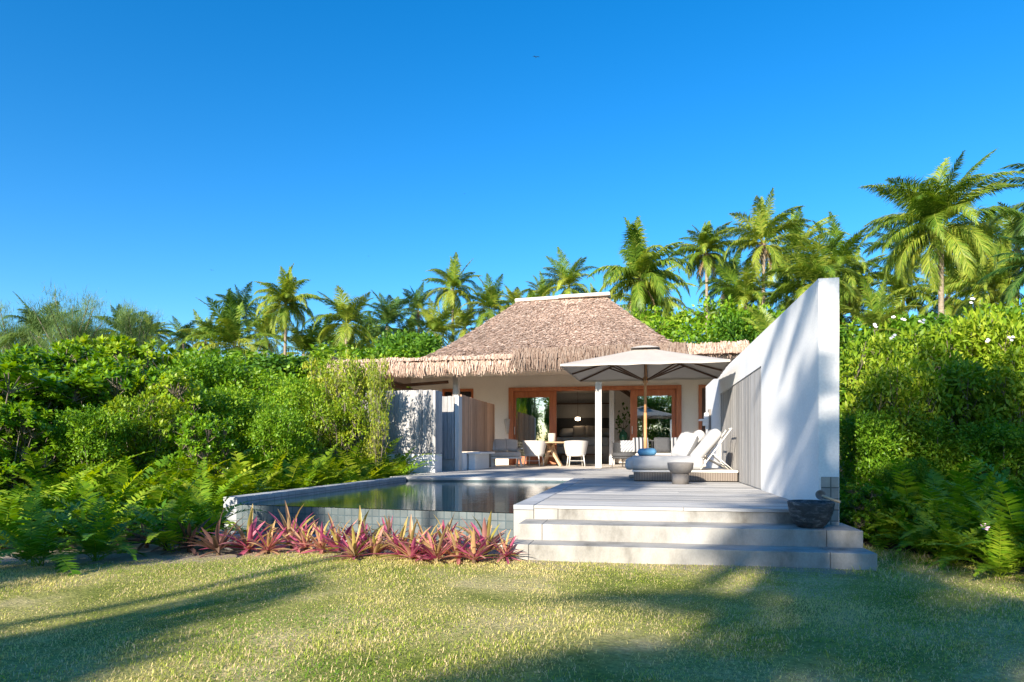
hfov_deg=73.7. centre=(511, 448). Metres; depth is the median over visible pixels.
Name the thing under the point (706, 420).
wall lamp
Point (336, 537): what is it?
sword leaf plant
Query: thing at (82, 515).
undergrowth
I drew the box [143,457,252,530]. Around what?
fern
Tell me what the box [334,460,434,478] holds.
fern
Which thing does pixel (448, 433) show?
privacy screen
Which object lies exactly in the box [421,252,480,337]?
palm tree
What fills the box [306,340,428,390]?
leafy tree
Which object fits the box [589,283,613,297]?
palm tree
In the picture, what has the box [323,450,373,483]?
fern
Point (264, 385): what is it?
shrub
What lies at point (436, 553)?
sword leaf plant
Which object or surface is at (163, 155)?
sky
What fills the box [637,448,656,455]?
towel
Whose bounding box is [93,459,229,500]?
fern
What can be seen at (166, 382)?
shrub
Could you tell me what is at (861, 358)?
shrub
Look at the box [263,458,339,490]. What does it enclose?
fern
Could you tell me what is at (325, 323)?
palm tree
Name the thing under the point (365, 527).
sword leaf plant
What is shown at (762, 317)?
palm tree
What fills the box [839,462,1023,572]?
bed soil
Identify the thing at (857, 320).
leafy tree
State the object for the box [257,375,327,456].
shrub
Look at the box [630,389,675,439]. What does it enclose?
sliding door
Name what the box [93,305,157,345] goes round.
palm tree
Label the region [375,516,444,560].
sword leaf plant
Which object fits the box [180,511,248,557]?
sword leaf plant
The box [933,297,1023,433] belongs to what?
shrub
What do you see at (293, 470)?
fern
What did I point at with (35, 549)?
fern
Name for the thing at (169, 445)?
fern
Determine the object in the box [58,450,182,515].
fern
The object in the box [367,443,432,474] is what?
fern
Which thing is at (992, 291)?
palm tree
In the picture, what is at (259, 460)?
fern
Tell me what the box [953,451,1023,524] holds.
fern
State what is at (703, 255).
palm tree
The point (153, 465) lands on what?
fern
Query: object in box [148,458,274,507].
fern
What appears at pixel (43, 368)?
shrub
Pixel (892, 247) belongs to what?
palm tree
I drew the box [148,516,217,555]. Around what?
sword leaf plant
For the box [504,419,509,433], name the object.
wall lamp
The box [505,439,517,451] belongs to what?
pillow
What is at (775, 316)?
leafy tree
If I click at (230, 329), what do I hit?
palm tree
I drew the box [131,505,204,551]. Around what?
sword leaf plant
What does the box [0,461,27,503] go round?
fern
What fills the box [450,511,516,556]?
sword leaf plant
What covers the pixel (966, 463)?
fern
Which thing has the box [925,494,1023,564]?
fern
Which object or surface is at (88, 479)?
fern
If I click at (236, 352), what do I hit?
leafy tree
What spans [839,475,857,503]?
fern
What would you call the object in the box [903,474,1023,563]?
fern
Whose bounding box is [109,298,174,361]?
feathery tree
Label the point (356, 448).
fern
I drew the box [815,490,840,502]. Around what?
ladle
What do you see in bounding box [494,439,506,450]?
pillow
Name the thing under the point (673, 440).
pillow
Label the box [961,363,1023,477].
shrub
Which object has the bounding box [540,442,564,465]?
dining table
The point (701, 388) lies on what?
window
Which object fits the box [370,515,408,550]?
sword leaf plant
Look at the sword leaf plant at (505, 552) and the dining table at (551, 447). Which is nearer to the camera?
the sword leaf plant at (505, 552)
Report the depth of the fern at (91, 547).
5.64 m
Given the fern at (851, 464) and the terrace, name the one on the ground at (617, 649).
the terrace
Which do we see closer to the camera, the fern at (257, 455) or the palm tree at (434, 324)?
the fern at (257, 455)
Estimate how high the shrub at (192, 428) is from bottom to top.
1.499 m
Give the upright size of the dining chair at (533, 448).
0.782 m
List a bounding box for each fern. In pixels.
[0,446,107,499]
[0,451,150,518]
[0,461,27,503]
[0,464,134,527]
[0,479,78,538]
[0,481,110,576]
[0,486,82,548]
[4,477,105,537]
[12,483,186,572]
[25,461,165,553]
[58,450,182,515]
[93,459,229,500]
[97,448,197,491]
[99,473,252,560]
[102,456,221,527]
[111,444,266,505]
[115,438,181,474]
[123,438,255,480]
[131,480,265,550]
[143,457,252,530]
[147,458,287,524]
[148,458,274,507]
[180,469,270,487]
[206,447,318,493]
[212,452,296,470]
[216,458,286,485]
[238,449,309,491]
[242,447,330,482]
[250,456,332,476]
[253,444,363,472]
[253,453,308,489]
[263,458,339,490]
[270,441,364,486]
[274,446,367,471]
[312,450,363,481]
[313,440,372,465]
[318,447,381,469]
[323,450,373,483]
[324,445,406,480]
[331,464,368,483]
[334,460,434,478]
[340,455,395,479]
[342,447,411,477]
[343,436,441,469]
[348,446,419,473]
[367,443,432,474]
[839,452,989,543]
[839,459,971,503]
[839,473,889,533]
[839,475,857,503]
[839,475,934,540]
[839,502,913,547]
[852,491,926,550]
[866,451,984,534]
[867,461,1010,558]
[870,498,972,565]
[875,449,1023,552]
[889,506,1004,569]
[900,460,1023,516]
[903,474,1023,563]
[922,460,1023,502]
[924,514,1023,577]
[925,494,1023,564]
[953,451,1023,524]
[954,487,1023,558]
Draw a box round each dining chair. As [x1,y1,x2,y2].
[522,440,545,466]
[563,440,587,466]
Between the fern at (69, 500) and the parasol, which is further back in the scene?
the parasol
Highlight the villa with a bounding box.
[325,292,749,467]
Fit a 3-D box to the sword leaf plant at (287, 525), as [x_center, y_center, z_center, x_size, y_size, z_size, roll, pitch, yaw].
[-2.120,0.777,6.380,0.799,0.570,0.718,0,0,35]
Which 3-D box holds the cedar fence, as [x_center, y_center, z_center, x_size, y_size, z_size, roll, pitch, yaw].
[-0.938,-0.393,18.496,0.110,1.865,4.200,0,0,11]
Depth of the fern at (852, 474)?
7.48 m
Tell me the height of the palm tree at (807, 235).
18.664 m
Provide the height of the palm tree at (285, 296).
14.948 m
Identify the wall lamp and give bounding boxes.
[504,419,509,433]
[698,409,710,429]
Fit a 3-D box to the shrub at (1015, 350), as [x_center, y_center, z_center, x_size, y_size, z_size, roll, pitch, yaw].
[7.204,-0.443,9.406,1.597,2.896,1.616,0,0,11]
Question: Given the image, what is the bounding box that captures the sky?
[0,0,1023,358]
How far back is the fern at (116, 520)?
6.60 m
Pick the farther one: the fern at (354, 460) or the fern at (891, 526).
the fern at (354, 460)
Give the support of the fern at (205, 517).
on the ground at (617, 649)
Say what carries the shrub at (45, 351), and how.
on the bed soil at (82, 534)
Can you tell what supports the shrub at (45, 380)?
on the bed soil at (82, 534)
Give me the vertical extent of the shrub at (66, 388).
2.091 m
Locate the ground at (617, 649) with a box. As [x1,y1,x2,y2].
[0,529,1023,681]
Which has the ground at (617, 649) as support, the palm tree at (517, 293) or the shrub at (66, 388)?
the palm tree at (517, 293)
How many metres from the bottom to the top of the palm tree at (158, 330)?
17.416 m
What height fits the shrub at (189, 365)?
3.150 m
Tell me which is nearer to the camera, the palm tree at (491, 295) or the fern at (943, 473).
the fern at (943, 473)
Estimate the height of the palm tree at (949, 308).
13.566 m
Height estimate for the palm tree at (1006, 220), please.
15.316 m
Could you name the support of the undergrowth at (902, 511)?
on the bed soil at (914, 549)
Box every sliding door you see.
[514,391,556,463]
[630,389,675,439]
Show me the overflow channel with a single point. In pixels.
(314, 536)
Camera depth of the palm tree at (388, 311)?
56.48 m
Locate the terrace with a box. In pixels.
[486,463,705,468]
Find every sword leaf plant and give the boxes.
[121,516,170,550]
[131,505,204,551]
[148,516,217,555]
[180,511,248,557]
[199,504,283,554]
[247,519,291,555]
[257,502,318,552]
[283,518,329,553]
[289,516,343,553]
[309,513,375,552]
[325,506,389,553]
[325,521,387,559]
[350,522,399,555]
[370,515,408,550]
[370,517,425,557]
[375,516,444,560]
[398,522,463,561]
[399,517,461,559]
[414,515,468,550]
[429,527,486,565]
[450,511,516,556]
[451,527,505,562]
[486,528,527,563]
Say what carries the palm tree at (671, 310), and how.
on the ground at (617, 649)
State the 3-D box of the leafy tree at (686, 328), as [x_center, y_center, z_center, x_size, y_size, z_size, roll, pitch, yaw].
[8.941,-3.241,34.090,7.009,8.779,5.292,0,0,11]
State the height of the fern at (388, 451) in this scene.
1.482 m
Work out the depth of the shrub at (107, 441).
9.21 m
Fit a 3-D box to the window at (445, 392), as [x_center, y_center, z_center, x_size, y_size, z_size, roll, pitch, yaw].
[-1.786,-1.420,22.813,1.065,1.120,0.230,0,0,11]
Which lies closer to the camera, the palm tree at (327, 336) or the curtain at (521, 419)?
the curtain at (521, 419)
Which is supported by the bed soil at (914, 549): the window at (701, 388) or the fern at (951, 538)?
the fern at (951, 538)
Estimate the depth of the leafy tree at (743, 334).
30.67 m
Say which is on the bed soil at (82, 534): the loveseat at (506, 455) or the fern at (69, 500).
the fern at (69, 500)
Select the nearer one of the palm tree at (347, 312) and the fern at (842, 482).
the fern at (842, 482)
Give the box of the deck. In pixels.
[390,469,788,511]
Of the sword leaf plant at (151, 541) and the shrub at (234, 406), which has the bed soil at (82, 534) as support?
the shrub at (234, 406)
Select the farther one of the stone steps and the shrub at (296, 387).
the shrub at (296, 387)
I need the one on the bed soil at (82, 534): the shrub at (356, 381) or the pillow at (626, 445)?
the shrub at (356, 381)
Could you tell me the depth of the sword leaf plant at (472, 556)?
5.52 m
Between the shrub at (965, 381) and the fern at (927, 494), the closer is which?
the fern at (927, 494)
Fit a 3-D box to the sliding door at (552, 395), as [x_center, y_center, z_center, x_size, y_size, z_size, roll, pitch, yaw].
[0.738,-0.677,22.279,1.427,2.375,0.122,0,0,11]
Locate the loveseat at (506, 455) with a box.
[491,448,522,466]
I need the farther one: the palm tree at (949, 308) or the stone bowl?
the palm tree at (949, 308)
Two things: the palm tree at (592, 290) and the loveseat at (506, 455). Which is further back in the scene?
the palm tree at (592, 290)
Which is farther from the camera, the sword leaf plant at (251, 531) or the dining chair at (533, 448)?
the dining chair at (533, 448)
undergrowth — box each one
[0,472,415,549]
[841,478,1019,556]
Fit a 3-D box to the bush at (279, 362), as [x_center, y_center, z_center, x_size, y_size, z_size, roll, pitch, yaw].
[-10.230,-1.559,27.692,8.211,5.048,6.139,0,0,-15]
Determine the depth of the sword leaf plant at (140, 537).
6.55 m
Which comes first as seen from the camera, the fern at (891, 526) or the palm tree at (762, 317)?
the fern at (891, 526)
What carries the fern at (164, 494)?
on the bed soil at (82, 534)
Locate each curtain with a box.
[516,398,526,455]
[527,398,531,439]
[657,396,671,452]
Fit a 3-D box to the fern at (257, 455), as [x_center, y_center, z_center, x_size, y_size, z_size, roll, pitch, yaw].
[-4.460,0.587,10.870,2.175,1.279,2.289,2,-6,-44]
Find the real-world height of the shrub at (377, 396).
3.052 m
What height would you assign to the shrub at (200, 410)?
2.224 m
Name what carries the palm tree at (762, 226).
on the bed soil at (914, 549)
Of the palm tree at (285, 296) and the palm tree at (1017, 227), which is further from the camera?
the palm tree at (285, 296)
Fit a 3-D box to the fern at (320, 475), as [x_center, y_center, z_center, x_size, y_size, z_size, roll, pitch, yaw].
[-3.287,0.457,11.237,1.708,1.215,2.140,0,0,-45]
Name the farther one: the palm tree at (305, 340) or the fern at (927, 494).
the palm tree at (305, 340)
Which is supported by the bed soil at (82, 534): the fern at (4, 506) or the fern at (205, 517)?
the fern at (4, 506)
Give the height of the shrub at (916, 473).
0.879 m
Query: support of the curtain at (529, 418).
hanging from the villa
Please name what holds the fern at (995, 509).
on the bed soil at (914, 549)
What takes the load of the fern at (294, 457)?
on the bed soil at (82, 534)
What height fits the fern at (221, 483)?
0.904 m
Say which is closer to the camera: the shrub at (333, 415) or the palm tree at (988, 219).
the shrub at (333, 415)
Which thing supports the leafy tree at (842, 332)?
on the bed soil at (914, 549)
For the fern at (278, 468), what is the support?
on the bed soil at (82, 534)
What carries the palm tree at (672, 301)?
on the ground at (617, 649)
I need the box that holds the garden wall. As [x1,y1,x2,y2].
[706,278,838,524]
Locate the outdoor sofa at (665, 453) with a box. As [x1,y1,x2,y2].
[635,440,670,454]
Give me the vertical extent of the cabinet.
0.760 m
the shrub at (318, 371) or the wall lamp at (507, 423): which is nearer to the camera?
the shrub at (318, 371)
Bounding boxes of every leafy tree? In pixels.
[125,355,246,381]
[143,343,268,370]
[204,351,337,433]
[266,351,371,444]
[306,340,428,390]
[360,328,446,359]
[632,293,743,343]
[691,310,766,344]
[707,300,839,407]
[839,310,916,464]
[839,311,958,451]
[839,316,857,465]
[878,298,1023,356]
[957,307,1023,383]
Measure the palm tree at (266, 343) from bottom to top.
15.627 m
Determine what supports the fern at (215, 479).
on the bed soil at (82, 534)
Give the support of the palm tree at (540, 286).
on the ground at (617, 649)
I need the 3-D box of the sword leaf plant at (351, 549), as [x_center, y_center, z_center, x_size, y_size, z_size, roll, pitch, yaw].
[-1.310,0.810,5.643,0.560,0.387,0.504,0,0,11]
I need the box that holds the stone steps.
[509,508,876,570]
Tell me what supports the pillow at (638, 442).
on the outdoor sofa at (665, 453)
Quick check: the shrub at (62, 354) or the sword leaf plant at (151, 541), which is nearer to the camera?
the sword leaf plant at (151, 541)
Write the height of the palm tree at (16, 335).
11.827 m
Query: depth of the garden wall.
7.20 m
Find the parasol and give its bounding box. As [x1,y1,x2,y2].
[560,345,729,477]
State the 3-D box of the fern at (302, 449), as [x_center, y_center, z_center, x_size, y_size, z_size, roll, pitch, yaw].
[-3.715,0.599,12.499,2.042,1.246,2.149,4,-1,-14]
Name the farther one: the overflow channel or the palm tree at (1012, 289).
the palm tree at (1012, 289)
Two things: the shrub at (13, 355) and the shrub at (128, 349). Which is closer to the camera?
the shrub at (13, 355)
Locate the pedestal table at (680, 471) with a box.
[667,462,693,483]
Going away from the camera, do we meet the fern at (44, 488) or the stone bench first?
the fern at (44, 488)
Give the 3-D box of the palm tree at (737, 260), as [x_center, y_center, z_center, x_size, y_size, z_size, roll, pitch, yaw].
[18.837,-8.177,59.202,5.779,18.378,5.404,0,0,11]
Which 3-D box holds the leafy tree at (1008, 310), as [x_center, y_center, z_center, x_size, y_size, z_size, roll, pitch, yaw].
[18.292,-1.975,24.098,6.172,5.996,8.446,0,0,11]
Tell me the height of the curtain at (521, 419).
2.400 m
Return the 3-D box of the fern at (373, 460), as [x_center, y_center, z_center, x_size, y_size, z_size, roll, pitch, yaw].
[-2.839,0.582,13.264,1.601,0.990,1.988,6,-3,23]
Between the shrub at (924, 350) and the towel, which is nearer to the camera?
the shrub at (924, 350)
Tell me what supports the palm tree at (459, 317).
on the ground at (617, 649)
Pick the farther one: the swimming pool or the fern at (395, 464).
the fern at (395, 464)
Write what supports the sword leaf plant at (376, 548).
on the ground at (617, 649)
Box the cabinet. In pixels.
[615,441,625,462]
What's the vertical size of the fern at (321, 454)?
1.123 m
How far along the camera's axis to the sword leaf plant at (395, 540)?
5.80 m
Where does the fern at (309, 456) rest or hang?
on the bed soil at (82, 534)
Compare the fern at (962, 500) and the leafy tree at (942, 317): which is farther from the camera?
the leafy tree at (942, 317)
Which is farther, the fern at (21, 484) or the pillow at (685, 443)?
the pillow at (685, 443)
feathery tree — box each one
[0,300,53,353]
[11,281,117,353]
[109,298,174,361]
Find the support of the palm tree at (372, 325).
on the ground at (617, 649)
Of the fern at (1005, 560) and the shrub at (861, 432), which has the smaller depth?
the fern at (1005, 560)
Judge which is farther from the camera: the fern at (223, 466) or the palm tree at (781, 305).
the palm tree at (781, 305)
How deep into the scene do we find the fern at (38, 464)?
8.77 m
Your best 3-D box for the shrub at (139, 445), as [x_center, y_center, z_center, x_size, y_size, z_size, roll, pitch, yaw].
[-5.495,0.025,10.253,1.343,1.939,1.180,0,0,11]
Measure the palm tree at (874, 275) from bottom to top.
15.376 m
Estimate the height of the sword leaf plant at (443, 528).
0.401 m
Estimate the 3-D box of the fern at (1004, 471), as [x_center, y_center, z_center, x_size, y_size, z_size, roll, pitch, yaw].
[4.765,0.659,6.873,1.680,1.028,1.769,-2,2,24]
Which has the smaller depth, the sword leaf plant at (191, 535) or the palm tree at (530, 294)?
the sword leaf plant at (191, 535)
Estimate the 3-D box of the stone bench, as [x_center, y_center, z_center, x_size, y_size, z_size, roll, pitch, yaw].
[-0.795,0.315,17.960,0.330,0.450,1.800,0,0,11]
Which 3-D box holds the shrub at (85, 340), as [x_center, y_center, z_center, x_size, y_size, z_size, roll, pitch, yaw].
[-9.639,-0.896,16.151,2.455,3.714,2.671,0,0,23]
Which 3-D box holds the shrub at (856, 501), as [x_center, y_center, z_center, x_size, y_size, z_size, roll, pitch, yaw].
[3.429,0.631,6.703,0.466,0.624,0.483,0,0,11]
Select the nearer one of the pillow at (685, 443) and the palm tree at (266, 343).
the pillow at (685, 443)
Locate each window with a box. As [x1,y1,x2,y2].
[442,389,472,397]
[698,385,706,433]
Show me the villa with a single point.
(518, 348)
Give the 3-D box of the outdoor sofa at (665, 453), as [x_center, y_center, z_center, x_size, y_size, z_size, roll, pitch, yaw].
[4.102,0.156,18.204,1.700,0.768,0.799,0,0,11]
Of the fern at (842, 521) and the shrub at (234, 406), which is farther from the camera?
the shrub at (234, 406)
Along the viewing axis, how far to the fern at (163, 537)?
6.16 m
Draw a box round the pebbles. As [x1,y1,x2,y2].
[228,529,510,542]
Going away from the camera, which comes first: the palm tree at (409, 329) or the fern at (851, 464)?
the fern at (851, 464)
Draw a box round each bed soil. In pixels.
[0,511,223,551]
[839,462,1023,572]
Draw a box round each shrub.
[0,348,58,444]
[0,357,84,425]
[0,361,105,473]
[0,401,66,503]
[1,375,112,478]
[2,339,115,469]
[21,348,147,369]
[43,333,142,409]
[48,402,144,503]
[56,352,172,459]
[99,387,187,476]
[100,336,206,396]
[108,367,211,464]
[151,349,258,456]
[167,410,238,479]
[171,381,228,464]
[197,386,284,471]
[211,361,296,454]
[243,403,316,471]
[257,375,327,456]
[286,352,352,455]
[302,389,369,460]
[322,348,378,468]
[362,354,394,472]
[839,320,925,492]
[839,409,908,506]
[839,481,887,538]
[850,356,956,485]
[871,456,935,514]
[872,316,988,433]
[893,416,988,481]
[907,348,1018,476]
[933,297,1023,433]
[949,415,1023,490]
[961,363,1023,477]
[985,314,1023,421]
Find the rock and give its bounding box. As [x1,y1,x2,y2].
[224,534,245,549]
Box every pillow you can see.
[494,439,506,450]
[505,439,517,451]
[620,440,632,451]
[633,437,648,451]
[654,437,669,451]
[671,432,698,455]
[671,437,677,450]
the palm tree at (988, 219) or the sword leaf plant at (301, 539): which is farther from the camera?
the palm tree at (988, 219)
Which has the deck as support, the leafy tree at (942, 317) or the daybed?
the daybed
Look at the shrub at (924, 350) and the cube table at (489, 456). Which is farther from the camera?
the cube table at (489, 456)
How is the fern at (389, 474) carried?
on the bed soil at (82, 534)
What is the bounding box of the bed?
[557,426,608,463]
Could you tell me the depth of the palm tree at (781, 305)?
48.87 m
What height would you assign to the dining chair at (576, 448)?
0.782 m
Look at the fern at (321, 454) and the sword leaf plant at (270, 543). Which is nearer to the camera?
the sword leaf plant at (270, 543)
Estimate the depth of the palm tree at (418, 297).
81.99 m
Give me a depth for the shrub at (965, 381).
8.47 m
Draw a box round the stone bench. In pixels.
[467,452,494,469]
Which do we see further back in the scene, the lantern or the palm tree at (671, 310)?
the palm tree at (671, 310)
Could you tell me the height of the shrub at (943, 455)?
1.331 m
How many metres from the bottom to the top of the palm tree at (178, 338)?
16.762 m
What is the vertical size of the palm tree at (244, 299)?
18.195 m
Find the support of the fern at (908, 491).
on the bed soil at (914, 549)
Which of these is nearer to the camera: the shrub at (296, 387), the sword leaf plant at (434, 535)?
the sword leaf plant at (434, 535)
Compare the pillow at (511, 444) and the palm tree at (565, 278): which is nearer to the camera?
the pillow at (511, 444)
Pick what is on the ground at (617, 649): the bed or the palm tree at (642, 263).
the palm tree at (642, 263)
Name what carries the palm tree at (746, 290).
on the bed soil at (914, 549)
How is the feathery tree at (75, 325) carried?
on the bed soil at (82, 534)
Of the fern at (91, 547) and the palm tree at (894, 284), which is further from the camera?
the palm tree at (894, 284)
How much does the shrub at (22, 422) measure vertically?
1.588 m
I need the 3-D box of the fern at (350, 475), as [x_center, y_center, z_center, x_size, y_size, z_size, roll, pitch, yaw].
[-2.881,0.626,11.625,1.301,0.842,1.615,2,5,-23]
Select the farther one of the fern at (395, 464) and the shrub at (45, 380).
the fern at (395, 464)
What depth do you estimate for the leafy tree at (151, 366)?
26.50 m
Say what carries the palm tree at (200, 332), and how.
on the ground at (617, 649)
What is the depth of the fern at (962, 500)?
5.83 m
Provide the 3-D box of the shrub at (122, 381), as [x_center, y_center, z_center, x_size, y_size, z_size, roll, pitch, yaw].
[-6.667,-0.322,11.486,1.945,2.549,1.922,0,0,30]
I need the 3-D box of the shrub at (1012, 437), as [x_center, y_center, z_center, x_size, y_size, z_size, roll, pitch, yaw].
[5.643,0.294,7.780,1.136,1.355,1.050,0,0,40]
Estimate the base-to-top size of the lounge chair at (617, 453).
0.824 m
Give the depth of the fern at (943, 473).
7.66 m
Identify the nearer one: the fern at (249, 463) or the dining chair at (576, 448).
the fern at (249, 463)
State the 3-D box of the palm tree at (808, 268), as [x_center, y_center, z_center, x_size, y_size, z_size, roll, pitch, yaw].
[17.505,-5.736,40.280,5.681,13.480,5.440,0,0,-38]
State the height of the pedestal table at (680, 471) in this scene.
0.325 m
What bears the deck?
on the deck base
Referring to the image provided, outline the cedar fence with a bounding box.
[455,395,495,470]
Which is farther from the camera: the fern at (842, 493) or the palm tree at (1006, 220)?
the palm tree at (1006, 220)
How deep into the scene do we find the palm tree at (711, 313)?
66.96 m
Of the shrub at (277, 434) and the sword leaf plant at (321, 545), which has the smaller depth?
the sword leaf plant at (321, 545)
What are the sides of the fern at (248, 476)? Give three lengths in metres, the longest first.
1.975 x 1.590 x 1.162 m
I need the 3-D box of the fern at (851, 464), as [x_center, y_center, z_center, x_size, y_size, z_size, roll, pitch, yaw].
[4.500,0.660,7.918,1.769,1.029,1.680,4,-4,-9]
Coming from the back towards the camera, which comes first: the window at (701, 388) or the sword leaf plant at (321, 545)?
the window at (701, 388)
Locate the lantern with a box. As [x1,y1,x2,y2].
[548,433,555,441]
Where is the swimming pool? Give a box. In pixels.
[223,476,584,540]
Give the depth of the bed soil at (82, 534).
6.81 m
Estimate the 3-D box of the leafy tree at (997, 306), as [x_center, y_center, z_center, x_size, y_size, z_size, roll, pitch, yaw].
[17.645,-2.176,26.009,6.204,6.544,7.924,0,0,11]
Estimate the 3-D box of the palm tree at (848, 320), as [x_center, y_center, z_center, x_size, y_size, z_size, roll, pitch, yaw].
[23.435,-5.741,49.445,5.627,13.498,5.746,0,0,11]
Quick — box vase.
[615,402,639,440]
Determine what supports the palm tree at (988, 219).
on the bed soil at (914, 549)
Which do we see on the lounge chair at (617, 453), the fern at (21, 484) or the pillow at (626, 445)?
the pillow at (626, 445)
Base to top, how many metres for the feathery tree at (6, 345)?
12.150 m
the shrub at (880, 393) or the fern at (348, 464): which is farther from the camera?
the fern at (348, 464)
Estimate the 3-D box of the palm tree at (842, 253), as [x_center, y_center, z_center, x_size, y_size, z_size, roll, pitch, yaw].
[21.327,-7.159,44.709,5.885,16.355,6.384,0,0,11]
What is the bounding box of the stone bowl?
[787,500,834,528]
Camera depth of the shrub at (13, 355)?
12.05 m
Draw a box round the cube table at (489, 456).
[473,451,490,466]
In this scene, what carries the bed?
on the terrace
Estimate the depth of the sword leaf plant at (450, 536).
5.60 m
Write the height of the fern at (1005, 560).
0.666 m
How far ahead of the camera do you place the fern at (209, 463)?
9.66 m
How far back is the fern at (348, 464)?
12.54 m
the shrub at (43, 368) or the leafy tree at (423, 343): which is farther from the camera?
the leafy tree at (423, 343)
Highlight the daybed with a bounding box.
[625,428,737,480]
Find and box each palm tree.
[0,294,82,353]
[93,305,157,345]
[139,314,175,348]
[159,316,199,356]
[175,309,234,355]
[178,288,289,360]
[215,281,262,342]
[238,300,298,356]
[247,264,321,355]
[277,319,333,369]
[298,313,335,354]
[302,285,376,356]
[307,319,382,359]
[350,311,397,356]
[359,292,422,346]
[377,317,417,357]
[393,281,435,333]
[406,298,468,346]
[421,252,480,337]
[439,300,481,343]
[455,272,514,326]
[498,285,530,311]
[512,288,549,302]
[522,271,555,297]
[535,247,597,296]
[586,216,695,329]
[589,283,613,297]
[611,263,697,337]
[656,305,692,341]
[668,220,739,331]
[685,303,719,342]
[696,249,756,312]
[703,260,789,318]
[718,187,813,304]
[739,305,780,343]
[751,262,803,311]
[754,208,851,288]
[764,232,864,316]
[791,212,889,307]
[839,246,888,329]
[839,277,920,341]
[839,285,870,341]
[853,255,936,315]
[856,148,1023,316]
[862,213,931,304]
[885,253,980,319]
[930,205,1020,306]
[930,229,1023,326]
[959,201,1023,306]
[974,234,1023,308]
[984,163,1023,255]
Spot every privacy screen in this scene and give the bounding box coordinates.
[323,390,441,473]
[440,396,454,470]
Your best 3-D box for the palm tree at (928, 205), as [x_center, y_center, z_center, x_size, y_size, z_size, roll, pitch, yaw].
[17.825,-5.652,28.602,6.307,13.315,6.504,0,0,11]
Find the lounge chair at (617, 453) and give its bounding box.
[611,441,636,467]
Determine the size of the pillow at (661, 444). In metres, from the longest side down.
0.420 x 0.420 x 0.140 m
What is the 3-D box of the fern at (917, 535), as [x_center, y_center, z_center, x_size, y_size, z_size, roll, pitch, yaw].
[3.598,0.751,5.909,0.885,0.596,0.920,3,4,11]
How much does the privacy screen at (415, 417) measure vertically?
2.166 m
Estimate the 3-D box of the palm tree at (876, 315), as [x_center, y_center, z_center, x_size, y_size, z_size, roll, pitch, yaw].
[11.755,-2.260,21.873,2.672,6.530,2.282,0,0,-14]
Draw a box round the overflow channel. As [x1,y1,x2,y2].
[219,530,508,550]

